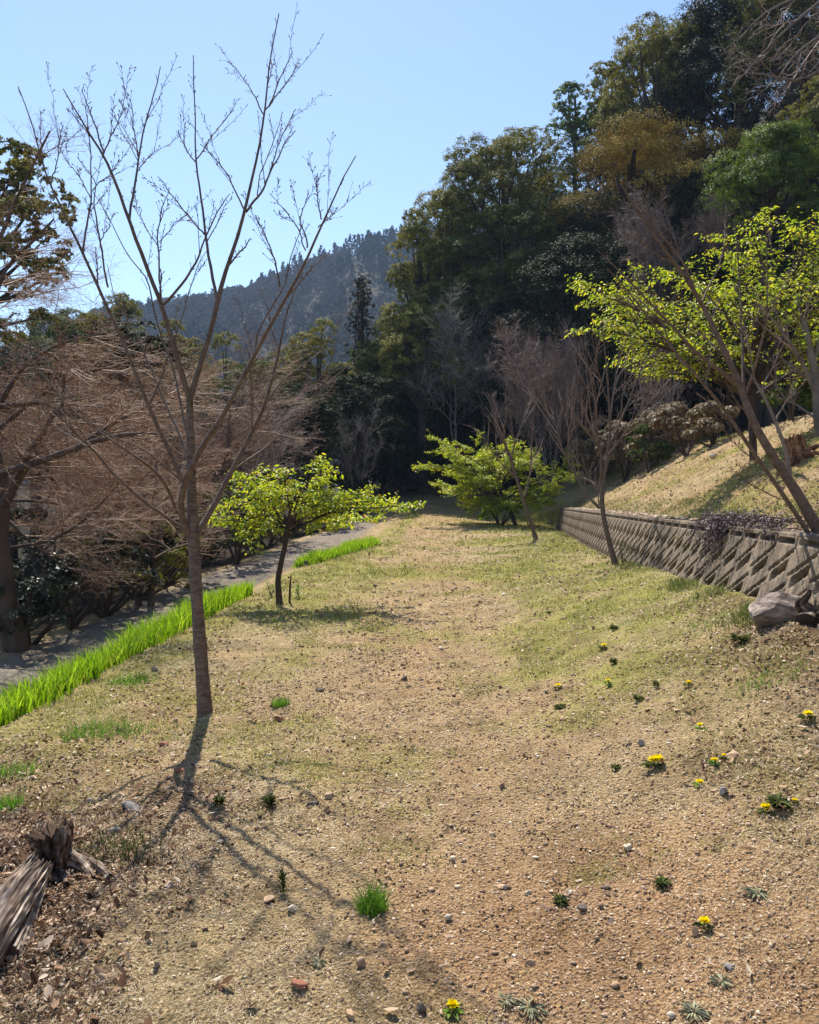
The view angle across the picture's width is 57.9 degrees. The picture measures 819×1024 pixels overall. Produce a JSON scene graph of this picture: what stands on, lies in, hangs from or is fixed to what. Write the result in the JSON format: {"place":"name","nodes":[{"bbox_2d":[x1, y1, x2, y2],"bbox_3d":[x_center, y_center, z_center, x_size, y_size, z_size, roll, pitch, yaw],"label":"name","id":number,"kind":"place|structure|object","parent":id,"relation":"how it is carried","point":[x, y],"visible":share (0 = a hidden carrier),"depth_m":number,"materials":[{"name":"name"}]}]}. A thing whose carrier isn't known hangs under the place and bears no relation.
{"place":"outdoors","nodes":[
{"label":"outdoors","id":0,"kind":"place"},
{"bbox_2d":[17,217,587,502],"bbox_3d":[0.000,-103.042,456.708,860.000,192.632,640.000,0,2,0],"label":"mountain","id":1,"kind":"structure","parent":0,"point":[306,306],"depth_m":325.23,"materials":[{"name":"plant"}]},
{"bbox_2d":[1,188,624,481],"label":"wood","id":2,"kind":"object","parent":1,"relation":"on","point":[337,262],"visible":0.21,"depth_m":342.62,"materials":[{"name":"green plant"}]},
{"bbox_2d":[0,0,809,344],"label":"sky","id":3,"kind":"structure","parent":0,"point":[405,79],"materials":[{"name":"blue"}]},
{"bbox_2d":[0,92,818,1023],"bbox_3d":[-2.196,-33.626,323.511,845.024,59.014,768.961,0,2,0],"label":"ground","id":4,"kind":"structure","parent":0,"point":[60,642],"depth_m":3.58,"materials":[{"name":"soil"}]},
{"bbox_2d":[0,851,53,964],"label":"fallen log","id":5,"kind":"object","parent":4,"relation":"on","point":[23,886],"visible":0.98,"depth_m":2.58,"materials":[{"name":"brown wood"}]},
{"bbox_2d":[0,316,65,560],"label":"evergreen tree","id":6,"kind":"object","parent":4,"relation":"on","point":[12,541],"visible":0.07,"depth_m":32.85,"materials":[{"name":"green plant"}]},
{"bbox_2d":[0,135,80,344],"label":"evergreen tree","id":7,"kind":"object","parent":4,"relation":"on","point":[17,172],"visible":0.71,"depth_m":19.43,"materials":[{"name":"green plant"}]},
{"bbox_2d":[0,572,89,645],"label":"glossy shrub","id":8,"kind":"object","parent":4,"relation":"on","point":[36,582],"visible":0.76,"depth_m":9.37,"materials":[{"name":"green plant"}]},
{"bbox_2d":[0,342,99,577],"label":"evergreen tree","id":9,"kind":"object","parent":4,"relation":"on","point":[3,364],"visible":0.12,"depth_m":29.11,"materials":[{"name":"green plant"}]},
{"bbox_2d":[8,506,112,613],"bbox_3d":[-6.377,0.880,12.787,2.375,1.996,1.498,0,2,0],"label":"glossy shrub","id":10,"kind":"object","parent":4,"relation":"on","point":[21,541],"visible":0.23,"depth_m":12.72,"materials":[{"name":"green plant"}]},
{"bbox_2d":[25,307,98,549],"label":"evergreen tree","id":11,"kind":"object","parent":4,"relation":"on","point":[76,332],"visible":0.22,"depth_m":36.66,"materials":[{"name":"green plant"}]},
{"bbox_2d":[25,817,113,886],"bbox_3d":[-1.357,1.375,2.944,0.375,0.263,0.205,1,2,33],"label":"rotten stump","id":12,"kind":"object","parent":4,"relation":"on","point":[54,842],"visible":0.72,"depth_m":2.93,"materials":[{"name":"brown wood"}]},
{"bbox_2d":[16,547,138,629],"bbox_3d":[-4.744,1.114,10.488,1.668,1.212,1.961,0,2,0],"label":"glossy shrub","id":13,"kind":"object","parent":4,"relation":"on","point":[41,610],"visible":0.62,"depth_m":10.55,"materials":[{"name":"green plant"}]},
{"bbox_2d":[0,360,178,597],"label":"bare maple tree","id":14,"kind":"object","parent":4,"relation":"on","point":[28,575],"visible":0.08,"depth_m":19.30,"materials":[{"name":"brown plant"}]},
{"bbox_2d":[43,526,162,617],"bbox_3d":[-4.532,0.934,11.284,1.533,1.485,1.794,0,2,0],"label":"glossy shrub","id":15,"kind":"object","parent":4,"relation":"on","point":[105,610],"visible":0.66,"depth_m":11.32,"materials":[{"name":"green plant"}]},
{"bbox_2d":[52,716,155,741],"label":"grass tuft","id":16,"kind":"object","parent":4,"relation":"on","point":[102,732],"visible":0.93,"depth_m":4.65,"materials":[{"name":"green plant"}]},
{"bbox_2d":[51,317,181,578],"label":"shaded tree","id":17,"kind":"object","parent":4,"relation":"on","point":[148,338],"visible":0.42,"depth_m":18.86,"materials":[{"name":"green plant"}]},
{"bbox_2d":[0,313,239,595],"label":"bare maple tree","id":18,"kind":"object","parent":4,"relation":"on","point":[30,488],"visible":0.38,"depth_m":14.68,"materials":[{"name":"brown plant"}]},
{"bbox_2d":[72,291,170,451],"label":"evergreen tree","id":19,"kind":"object","parent":4,"relation":"on","point":[116,310],"visible":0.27,"depth_m":34.42,"materials":[{"name":"green plant"}]},
{"bbox_2d":[73,811,172,866],"bbox_3d":[-1.273,1.369,3.079,0.538,0.157,0.333,0,2,0],"label":"grass tuft","id":20,"kind":"object","parent":4,"relation":"on","point":[128,849],"visible":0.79,"depth_m":3.08,"materials":[{"name":"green plant"}]},
{"bbox_2d":[8,421,244,606],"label":"bare maple tree","id":21,"kind":"object","parent":4,"relation":"on","point":[151,599],"visible":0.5,"depth_m":11.64,"materials":[{"name":"brown plant"}]},
{"bbox_2d":[0,576,259,725],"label":"iris bed","id":22,"kind":"object","parent":4,"relation":"on","point":[24,699],"visible":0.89,"depth_m":6.46,"materials":[{"name":"green plant"}]},
{"bbox_2d":[0,105,270,652],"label":"bare maple tree","id":23,"kind":"object","parent":4,"relation":"on","point":[16,642],"visible":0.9,"depth_m":9.26,"materials":[{"name":"brown plant"}]},
{"bbox_2d":[71,519,202,599],"bbox_3d":[-4.687,0.832,12.651,1.923,1.475,1.996,2,3,38],"label":"glossy shrub","id":24,"kind":"object","parent":4,"relation":"on","point":[164,572],"visible":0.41,"depth_m":12.55,"materials":[{"name":"green plant"}]},
{"bbox_2d":[124,506,228,586],"bbox_3d":[-4.338,0.679,13.894,1.505,1.598,2.189,1,2,21],"label":"glossy shrub","id":25,"kind":"object","parent":4,"relation":"on","point":[174,570],"visible":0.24,"depth_m":13.90,"materials":[{"name":"green plant"}]},
{"bbox_2d":[152,317,218,528],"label":"evergreen tree","id":26,"kind":"object","parent":4,"relation":"on","point":[189,341],"visible":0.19,"depth_m":39.32,"materials":[{"name":"green plant"}]},
{"bbox_2d":[0,8,373,716],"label":"bare cherry tree","id":27,"kind":"object","parent":4,"relation":"on","point":[192,526],"visible":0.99,"depth_m":4.89,"materials":[{"name":"brown plant"}]},
{"bbox_2d":[66,314,341,566],"bbox_3d":[-5.096,-1.683,18.419,7.049,6.424,6.058,0,2,0],"label":"bare maple tree","id":28,"kind":"object","parent":4,"relation":"on","point":[225,463],"visible":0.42,"depth_m":18.57,"materials":[{"name":"brown plant"}]},
{"bbox_2d":[142,396,281,542],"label":"evergreen tree","id":29,"kind":"object","parent":4,"relation":"on","point":[203,416],"visible":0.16,"depth_m":29.29,"materials":[{"name":"green plant"}]},
{"bbox_2d":[185,331,257,516],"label":"evergreen tree","id":30,"kind":"object","parent":4,"relation":"on","point":[227,343],"visible":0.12,"depth_m":43.38,"materials":[{"name":"green plant"}]},
{"bbox_2d":[145,366,322,549],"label":"bare maple tree","id":31,"kind":"object","parent":4,"relation":"on","point":[266,462],"visible":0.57,"depth_m":20.78,"materials":[{"name":"brown plant"}]},
{"bbox_2d":[199,480,274,564],"bbox_3d":[-3.884,0.256,16.473,1.756,1.972,1.960,0,2,0],"label":"glossy shrub","id":32,"kind":"object","parent":4,"relation":"on","point":[236,557],"visible":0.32,"depth_m":16.41,"materials":[{"name":"green plant"}]},
{"bbox_2d":[205,382,317,517],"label":"evergreen tree","id":33,"kind":"object","parent":4,"relation":"on","point":[284,394],"visible":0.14,"depth_m":32.83,"materials":[{"name":"green plant"}]},
{"bbox_2d":[220,348,315,515],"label":"evergreen tree","id":34,"kind":"object","parent":4,"relation":"on","point":[235,374],"visible":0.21,"depth_m":39.14,"materials":[{"name":"green plant"}]},
{"bbox_2d":[259,397,353,529],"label":"evergreen tree","id":35,"kind":"object","parent":4,"relation":"on","point":[324,409],"visible":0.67,"depth_m":27.53,"materials":[{"name":"green plant"}]},
{"bbox_2d":[262,365,368,475],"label":"evergreen tree","id":36,"kind":"object","parent":4,"relation":"on","point":[294,384],"visible":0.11,"depth_m":36.24,"materials":[{"name":"green plant"}]},
{"bbox_2d":[207,453,426,604],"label":"leafy tree","id":37,"kind":"object","parent":4,"relation":"on","point":[323,503],"visible":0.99,"depth_m":9.58,"materials":[{"name":"green plant"}]},
{"bbox_2d":[270,317,365,507],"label":"evergreen tree","id":38,"kind":"object","parent":4,"relation":"on","point":[312,343],"visible":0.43,"depth_m":36.65,"materials":[{"name":"green plant"}]},
{"bbox_2d":[291,533,380,568],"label":"iris clump","id":39,"kind":"object","parent":4,"relation":"on","point":[316,556],"visible":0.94,"depth_m":16.36,"materials":[{"name":"green plant"}]},
{"bbox_2d":[299,364,416,512],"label":"evergreen tree","id":40,"kind":"object","parent":4,"relation":"on","point":[350,394],"visible":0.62,"depth_m":32.79,"materials":[{"name":"green plant"}]},
{"bbox_2d":[323,398,392,514],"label":"bare tree","id":41,"kind":"object","parent":4,"relation":"on","point":[348,462],"visible":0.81,"depth_m":29.95,"materials":[{"name":"grey plant"}]},
{"bbox_2d":[326,273,397,494],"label":"evergreen tree","id":42,"kind":"object","parent":4,"relation":"on","point":[362,303],"visible":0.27,"depth_m":39.49,"materials":[{"name":"green plant"}]},
{"bbox_2d":[343,872,394,918],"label":"grass tuft","id":43,"kind":"object","parent":4,"relation":"on","point":[375,899],"visible":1,"depth_m":2.68,"materials":[{"name":"green plant"}]},
{"bbox_2d":[344,339,420,494],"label":"evergreen tree","id":44,"kind":"object","parent":4,"relation":"on","point":[368,352],"visible":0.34,"depth_m":38.24,"materials":[{"name":"green plant"}]},
{"bbox_2d":[360,455,410,498],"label":"dark bush","id":45,"kind":"object","parent":4,"relation":"on","point":[397,469],"visible":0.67,"depth_m":35.93,"materials":[{"name":"green plant"}]},
{"bbox_2d":[362,430,443,495],"bbox_3d":[-0.702,-2.321,37.686,4.986,3.935,5.357,0,2,0],"label":"bush","id":46,"kind":"object","parent":4,"relation":"on","point":[402,488],"visible":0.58,"depth_m":37.34,"materials":[{"name":"green plant"}]},
{"bbox_2d":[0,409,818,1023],"bbox_3d":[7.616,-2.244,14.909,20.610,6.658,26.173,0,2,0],"label":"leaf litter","id":47,"kind":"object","parent":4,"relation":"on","point":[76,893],"visible":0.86,"depth_m":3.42,"materials":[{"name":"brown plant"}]},
{"bbox_2d":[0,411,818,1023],"bbox_3d":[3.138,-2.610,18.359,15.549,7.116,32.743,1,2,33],"label":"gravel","id":48,"kind":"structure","parent":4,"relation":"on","point":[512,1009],"depth_m":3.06,"materials":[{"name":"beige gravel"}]},
{"bbox_2d":[384,207,457,481],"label":"evergreen tree","id":49,"kind":"object","parent":4,"relation":"on","point":[429,244],"visible":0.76,"depth_m":38.82,"materials":[{"name":"green plant"}]},
{"bbox_2d":[366,280,480,494],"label":"evergreen tree","id":50,"kind":"object","parent":4,"relation":"on","point":[395,321],"visible":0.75,"depth_m":37.16,"materials":[{"name":"green plant"}]},
{"bbox_2d":[384,328,498,467],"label":"evergreen tree","id":51,"kind":"object","parent":4,"relation":"on","point":[444,423],"visible":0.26,"depth_m":39.23,"materials":[{"name":"green plant"}]},
{"bbox_2d":[398,182,517,440],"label":"evergreen tree","id":52,"kind":"object","parent":4,"relation":"on","point":[434,206],"visible":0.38,"depth_m":40.11,"materials":[{"name":"green plant"}]},
{"bbox_2d":[379,236,542,464],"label":"evergreen tree","id":53,"kind":"object","parent":4,"relation":"on","point":[464,299],"visible":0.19,"depth_m":38.32,"materials":[{"name":"green plant"}]},
{"bbox_2d":[399,280,554,497],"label":"bare tree","id":54,"kind":"object","parent":4,"relation":"on","point":[464,332],"visible":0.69,"depth_m":35.75,"materials":[{"name":"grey plant"}]},
{"bbox_2d":[411,428,581,525],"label":"leafy tree","id":55,"kind":"object","parent":4,"relation":"on","point":[533,497],"visible":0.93,"depth_m":27.13,"materials":[{"name":"green plant"}]},
{"bbox_2d":[427,125,574,449],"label":"evergreen tree","id":56,"kind":"object","parent":4,"relation":"on","point":[474,168],"visible":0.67,"depth_m":40.06,"materials":[{"name":"green plant"}]},
{"bbox_2d":[463,384,543,539],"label":"bare cherry tree","id":57,"kind":"object","parent":4,"relation":"on","point":[515,476],"visible":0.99,"depth_m":20.30,"materials":[{"name":"brown plant"}]},
{"bbox_2d":[429,197,592,483],"bbox_3d":[5.538,-8.769,38.652,7.845,15.059,7.608,-1,2,-22],"label":"evergreen tree","id":58,"kind":"object","parent":4,"relation":"on","point":[521,219],"visible":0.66,"depth_m":37.52,"materials":[{"name":"green plant"}]},
{"bbox_2d":[426,278,598,455],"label":"evergreen tree","id":59,"kind":"object","parent":4,"relation":"on","point":[494,311],"visible":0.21,"depth_m":36.94,"materials":[{"name":"green plant"}]},
{"bbox_2d":[481,307,598,500],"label":"bare tree","id":60,"kind":"object","parent":4,"relation":"on","point":[552,366],"visible":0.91,"depth_m":30.45,"materials":[{"name":"grey plant"}]},
{"bbox_2d":[500,150,589,243],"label":"evergreen tree","id":61,"kind":"object","parent":4,"relation":"on","point":[560,156],"visible":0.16,"depth_m":43.34,"materials":[{"name":"green plant"}]},
{"bbox_2d":[465,341,628,485],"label":"tree","id":62,"kind":"object","parent":4,"relation":"on","point":[500,390],"visible":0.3,"depth_m":35.41,"materials":[{"name":"brown plant"}]},
{"bbox_2d":[492,209,625,448],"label":"evergreen tree","id":63,"kind":"object","parent":4,"relation":"on","point":[584,225],"visible":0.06,"depth_m":36.94,"materials":[{"name":"green plant"}]},
{"bbox_2d":[544,80,597,208],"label":"evergreen tree","id":64,"kind":"object","parent":4,"relation":"on","point":[566,88],"visible":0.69,"depth_m":46.99,"materials":[{"name":"green plant"}]},
{"bbox_2d":[486,228,677,460],"bbox_3d":[8.269,-7.355,34.649,9.685,11.243,9.846,0,2,0],"label":"evergreen tree","id":65,"kind":"object","parent":4,"relation":"on","point":[546,290],"visible":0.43,"depth_m":32.81,"materials":[{"name":"green plant"}]},
{"bbox_2d":[504,301,675,564],"bbox_3d":[2.576,-1.166,10.705,2.607,4.026,1.926,0,2,0],"label":"bare cherry tree","id":66,"kind":"object","parent":4,"relation":"on","point":[600,505],"visible":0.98,"depth_m":10.90,"materials":[{"name":"brown plant"}]},
{"bbox_2d":[550,95,672,364],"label":"evergreen tree","id":67,"kind":"object","parent":4,"relation":"on","point":[582,142],"visible":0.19,"depth_m":45.22,"materials":[{"name":"green plant"}]},
{"bbox_2d":[581,59,645,141],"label":"evergreen tree","id":68,"kind":"object","parent":4,"relation":"on","point":[596,81],"visible":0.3,"depth_m":45.77,"materials":[{"name":"green plant"}]},
{"bbox_2d":[595,419,643,482],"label":"azalea bush","id":69,"kind":"object","parent":4,"relation":"on","point":[628,459],"visible":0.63,"depth_m":26.33,"materials":[{"name":"green plant"}]},
{"bbox_2d":[538,168,733,418],"bbox_3d":[11.809,-10.722,38.582,10.583,13.375,10.442,0,2,0],"label":"evergreen tree","id":70,"kind":"object","parent":4,"relation":"on","point":[578,206],"visible":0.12,"depth_m":36.24,"materials":[{"name":"green plant"}]},
{"bbox_2d":[560,226,728,438],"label":"evergreen tree","id":71,"kind":"object","parent":4,"relation":"on","point":[600,313],"visible":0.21,"depth_m":31.60,"materials":[{"name":"green plant"}]},
{"bbox_2d":[534,103,756,441],"bbox_3d":[11.283,-10.645,35.698,10.328,15.269,10.574,0,2,0],"label":"evergreen tree","id":72,"kind":"object","parent":4,"relation":"on","point":[619,149],"visible":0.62,"depth_m":33.78,"materials":[{"name":"green plant"}]},
{"bbox_2d":[624,423,675,472],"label":"green bush","id":73,"kind":"object","parent":4,"relation":"on","point":[658,455],"visible":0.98,"depth_m":23.63,"materials":[{"name":"green plant"}]},
{"bbox_2d":[549,529,756,641],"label":"foot weeds","id":74,"kind":"object","parent":4,"relation":"on","point":[715,591],"visible":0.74,"depth_m":6.06,"materials":[{"name":"green plant"}]},
{"bbox_2d":[590,10,718,391],"bbox_3d":[13.296,-15.836,39.507,6.317,21.333,6.495,0,2,0],"label":"evergreen tree","id":75,"kind":"object","parent":4,"relation":"on","point":[659,47],"visible":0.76,"depth_m":38.59,"materials":[{"name":"green plant"}]},
{"bbox_2d":[623,410,690,467],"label":"azalea bush","id":76,"kind":"object","parent":4,"relation":"on","point":[652,414],"visible":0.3,"depth_m":24.44,"materials":[{"name":"brown plant"}]},
{"bbox_2d":[620,319,706,464],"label":"bare tree","id":77,"kind":"object","parent":4,"relation":"on","point":[671,393],"visible":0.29,"depth_m":25.88,"materials":[{"name":"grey plant"}]},
{"bbox_2d":[585,311,749,442],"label":"tree","id":78,"kind":"object","parent":4,"relation":"on","point":[695,389],"visible":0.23,"depth_m":30.27,"materials":[{"name":"brown plant"}]},
{"bbox_2d":[606,183,748,440],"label":"bare tree","id":79,"kind":"object","parent":4,"relation":"on","point":[638,230],"visible":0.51,"depth_m":29.18,"materials":[{"name":"plant"}]},
{"bbox_2d":[648,401,716,455],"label":"azalea bush","id":80,"kind":"object","parent":4,"relation":"on","point":[672,410],"visible":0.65,"depth_m":21.84,"materials":[{"name":"green plant"}]},
{"bbox_2d":[556,508,818,628],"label":"retaining wall","id":81,"kind":"structure","parent":4,"relation":"on","point":[785,560],"depth_m":6.75,"materials":[{"name":"concrete"}]},
{"bbox_2d":[678,504,817,584],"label":"creeper","id":82,"kind":"object","parent":81,"relation":"on","point":[719,524],"visible":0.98,"depth_m":6.56,"materials":[{"name":"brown plant"}]},
{"bbox_2d":[565,205,818,460],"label":"leafy tree","id":83,"kind":"object","parent":4,"relation":"on","point":[755,336],"visible":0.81,"depth_m":12.13,"materials":[{"name":"green plant"}]},
{"bbox_2d":[573,490,818,528],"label":"bank grass","id":84,"kind":"structure","parent":4,"relation":"on","point":[672,506],"depth_m":10.78,"materials":[{"name":"plant"}]},
{"bbox_2d":[604,152,792,406],"bbox_3d":[13.084,-9.369,33.726,8.189,12.351,8.352,0,2,0],"label":"evergreen tree","id":85,"kind":"object","parent":4,"relation":"on","point":[689,198],"visible":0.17,"depth_m":32.37,"materials":[{"name":"green plant"}]},
{"bbox_2d":[596,181,818,532],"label":"bare cherry tree","id":86,"kind":"object","parent":4,"relation":"on","point":[797,493],"visible":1,"depth_m":5.26,"materials":[{"name":"brown plant"}]},
{"bbox_2d":[680,400,739,447],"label":"azalea bush","id":87,"kind":"object","parent":4,"relation":"on","point":[709,427],"visible":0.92,"depth_m":19.69,"materials":[{"name":"green plant"}]},
{"bbox_2d":[621,71,801,209],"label":"evergreen tree","id":88,"kind":"object","parent":4,"relation":"on","point":[728,115],"visible":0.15,"depth_m":39.26,"materials":[{"name":"green plant"}]},
{"bbox_2d":[655,224,816,434],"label":"evergreen tree","id":89,"kind":"object","parent":4,"relation":"on","point":[721,273],"visible":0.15,"depth_m":28.24,"materials":[{"name":"green plant"}]},
{"bbox_2d":[659,0,818,246],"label":"evergreen tree","id":90,"kind":"object","parent":4,"relation":"on","point":[724,13],"visible":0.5,"depth_m":36.28,"materials":[{"name":"green plant"}]},
{"bbox_2d":[679,252,818,427],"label":"evergreen tree","id":91,"kind":"object","parent":4,"relation":"on","point":[768,420],"visible":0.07,"depth_m":25.52,"materials":[{"name":"green plant"}]},
{"bbox_2d":[698,117,818,427],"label":"evergreen tree","id":92,"kind":"object","parent":4,"relation":"on","point":[768,184],"visible":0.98,"depth_m":26.04,"materials":[{"name":"green plant"}]},
{"bbox_2d":[710,0,818,110],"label":"bare tree","id":93,"kind":"object","parent":4,"relation":"on","point":[815,39],"visible":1,"depth_m":16.64,"materials":[{"name":"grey plant"}]},
{"bbox_2d":[713,0,818,246],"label":"tree","id":94,"kind":"object","parent":4,"relation":"on","point":[796,5],"visible":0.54,"depth_m":33.43,"materials":[{"name":"brown plant"}]},
{"bbox_2d":[723,294,811,474],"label":"bare sapling","id":95,"kind":"object","parent":4,"relation":"on","point":[785,450],"visible":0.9,"depth_m":8.88,"materials":[{"name":"brown plant"}]},
{"bbox_2d":[748,592,799,628],"bbox_3d":[2.381,0.645,4.713,0.456,0.276,0.262,0,2,0],"label":"boulder","id":96,"kind":"object","parent":4,"relation":"on","point":[767,609],"visible":0.56,"depth_m":4.64,"materials":[{"name":"grey stone"}]},
{"bbox_2d":[740,255,818,436],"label":"bare tree","id":97,"kind":"object","parent":4,"relation":"on","point":[812,379],"visible":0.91,"depth_m":11.03,"materials":[{"name":"grey plant"}]},
{"bbox_2d":[761,365,812,420],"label":"green bush","id":98,"kind":"object","parent":4,"relation":"on","point":[806,391],"visible":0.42,"depth_m":15.23,"materials":[{"name":"green plant"}]},
{"bbox_2d":[757,75,818,384],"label":"evergreen tree","id":99,"kind":"object","parent":4,"relation":"on","point":[809,112],"visible":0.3,"depth_m":28.43,"materials":[{"name":"green plant"}]},
{"bbox_2d":[777,433,818,476],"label":"cut stump","id":100,"kind":"object","parent":4,"relation":"on","point":[798,449],"visible":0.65,"depth_m":9.60,"materials":[{"name":"brown wood"}]},
{"bbox_2d":[794,589,818,624],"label":"charred root","id":101,"kind":"object","parent":4,"relation":"on","point":[804,607],"visible":0.86,"depth_m":4.49,"materials":[{"name":"brown wood"}]},
{"bbox_2d":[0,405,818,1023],"bbox_3d":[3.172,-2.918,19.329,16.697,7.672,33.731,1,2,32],"label":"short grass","id":102,"kind":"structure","parent":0,"point":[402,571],"depth_m":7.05,"materials":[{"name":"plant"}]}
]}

